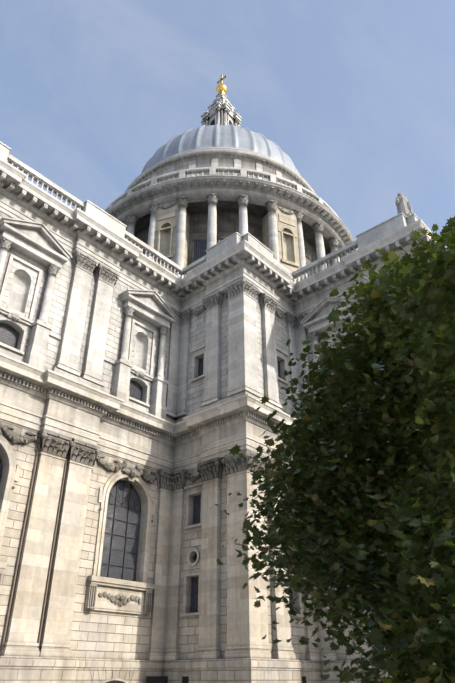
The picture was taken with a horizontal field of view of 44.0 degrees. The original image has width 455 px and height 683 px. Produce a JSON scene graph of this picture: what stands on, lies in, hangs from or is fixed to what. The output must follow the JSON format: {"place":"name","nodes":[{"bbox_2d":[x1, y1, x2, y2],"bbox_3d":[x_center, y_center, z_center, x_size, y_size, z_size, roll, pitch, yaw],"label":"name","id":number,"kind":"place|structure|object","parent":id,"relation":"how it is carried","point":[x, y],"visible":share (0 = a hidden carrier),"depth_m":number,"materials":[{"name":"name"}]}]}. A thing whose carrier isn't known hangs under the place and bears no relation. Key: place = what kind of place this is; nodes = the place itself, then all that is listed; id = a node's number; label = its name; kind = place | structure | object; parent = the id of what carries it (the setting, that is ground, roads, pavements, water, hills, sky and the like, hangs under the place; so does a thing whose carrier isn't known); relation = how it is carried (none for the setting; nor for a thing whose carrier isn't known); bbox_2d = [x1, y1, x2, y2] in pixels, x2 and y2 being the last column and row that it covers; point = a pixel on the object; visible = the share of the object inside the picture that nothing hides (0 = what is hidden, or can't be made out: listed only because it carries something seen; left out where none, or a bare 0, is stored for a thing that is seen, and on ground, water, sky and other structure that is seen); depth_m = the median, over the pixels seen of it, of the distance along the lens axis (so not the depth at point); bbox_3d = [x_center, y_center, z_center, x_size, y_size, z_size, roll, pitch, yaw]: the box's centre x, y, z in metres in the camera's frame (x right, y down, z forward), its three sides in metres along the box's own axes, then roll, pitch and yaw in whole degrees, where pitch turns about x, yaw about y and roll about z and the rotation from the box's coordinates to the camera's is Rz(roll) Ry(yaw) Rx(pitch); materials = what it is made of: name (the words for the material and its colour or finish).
{"place":"outdoors","nodes":[
{"label":"outdoors","id":0,"kind":"place"},
{"bbox_2d":[146,676,167,682],"bbox_3d":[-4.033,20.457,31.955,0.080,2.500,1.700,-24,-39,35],"label":"window","id":1,"kind":"structure","parent":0,"point":[156,679],"depth_m":32.43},
{"bbox_2d":[0,240,375,612],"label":"window","id":2,"kind":"structure","parent":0,"point":[9,335],"depth_m":35.79,"materials":[{"name":"grey glass"}]},
{"bbox_2d":[0,459,382,682],"bbox_3d":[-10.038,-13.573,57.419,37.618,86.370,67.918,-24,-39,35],"label":"window bars","id":3,"kind":"object","parent":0,"point":[124,551],"visible":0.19,"depth_m":35.86,"materials":[{"name":"black metal"}]},
{"bbox_2d":[0,211,409,682],"bbox_3d":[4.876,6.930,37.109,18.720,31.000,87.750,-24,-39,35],"label":"cathedral rusticated walls","id":4,"kind":"structure","parent":0,"point":[106,645],"depth_m":33.33,"materials":[{"name":"beige stone"}]},
{"bbox_2d":[1,449,66,649],"bbox_3d":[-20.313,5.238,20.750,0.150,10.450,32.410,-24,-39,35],"label":"cathedral rainwater pipes","id":5,"kind":"object","parent":4,"relation":"attached to","point":[15,574],"visible":0.92,"depth_m":30.23,"materials":[{"name":"black metal"}]},
{"bbox_2d":[0,91,446,682],"bbox_3d":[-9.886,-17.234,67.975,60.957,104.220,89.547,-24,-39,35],"label":"cathedral","id":6,"kind":"structure","parent":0,"point":[166,431],"depth_m":37.31,"materials":[{"name":"white stone"}]},
{"bbox_2d":[0,101,358,378],"bbox_3d":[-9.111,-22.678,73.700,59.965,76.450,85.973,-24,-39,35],"label":"columns","id":7,"kind":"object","parent":6,"relation":"on","point":[226,169],"visible":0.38,"depth_m":72.98,"materials":[{"name":"white stone"}]},
{"bbox_2d":[0,107,437,615],"bbox_3d":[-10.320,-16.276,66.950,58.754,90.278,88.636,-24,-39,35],"label":"cathedral carved ornament","id":8,"kind":"object","parent":6,"relation":"attached to","point":[63,446],"visible":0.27,"depth_m":38.09,"materials":[{"name":"grey stone"}]},
{"bbox_2d":[141,96,300,175],"bbox_3d":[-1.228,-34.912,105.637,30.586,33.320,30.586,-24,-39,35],"label":"dome roof","id":9,"kind":"structure","parent":6,"relation":"attached to","point":[228,136],"depth_m":87.66,"materials":[{"name":"grey metal"}]},
{"bbox_2d":[216,83,226,93],"bbox_3d":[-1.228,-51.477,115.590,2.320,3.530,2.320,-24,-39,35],"label":"golden ball","id":10,"kind":"object","parent":6,"relation":"on","point":[221,87],"visible":0.65,"depth_m":114.89,"materials":[{"name":"gold metal"}]},
{"bbox_2d":[217,75,226,83],"bbox_3d":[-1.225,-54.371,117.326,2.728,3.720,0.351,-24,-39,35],"label":"cross","id":11,"kind":"object","parent":10,"relation":"on","point":[221,79],"visible":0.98,"depth_m":117.31,"materials":[{"name":"gold metal"}]},
{"bbox_2d":[125,201,330,276],"bbox_3d":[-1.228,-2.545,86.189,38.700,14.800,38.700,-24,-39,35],"label":"colonnade recess","id":12,"kind":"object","parent":6,"relation":"on","point":[227,218],"depth_m":75.21,"materials":[{"name":"grey stone"}]},
{"bbox_2d":[154,200,331,282],"bbox_3d":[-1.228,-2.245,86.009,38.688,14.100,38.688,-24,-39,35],"label":"drum piers","id":13,"kind":"structure","parent":6,"relation":"on","point":[170,216],"depth_m":71.74,"materials":[{"name":"beige stone"}]},
{"bbox_2d":[159,224,293,261],"bbox_3d":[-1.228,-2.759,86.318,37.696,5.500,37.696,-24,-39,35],"label":"drum pier niches","id":14,"kind":"object","parent":13,"relation":"in","point":[164,245],"visible":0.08,"depth_m":71.05,"materials":[{"name":"beige stone"}]},
{"bbox_2d":[0,0,454,249],"label":"sky","id":15,"kind":"structure","parent":0,"point":[359,95],"materials":[{"name":"blue"}]},
{"bbox_2d":[106,119,381,682],"bbox_3d":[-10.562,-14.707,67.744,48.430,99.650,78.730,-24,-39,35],"label":"dark cathedral openings","id":16,"kind":"object","parent":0,"point":[185,679],"visible":0.06,"depth_m":32.23,"materials":[{"name":"black"}]},
{"bbox_2d":[215,215,454,682],"bbox_3d":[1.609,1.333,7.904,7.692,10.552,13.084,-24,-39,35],"label":"plane tree","id":17,"kind":"object","parent":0,"point":[405,349],"depth_m":6.57,"materials":[{"name":"green plant"}]}
]}

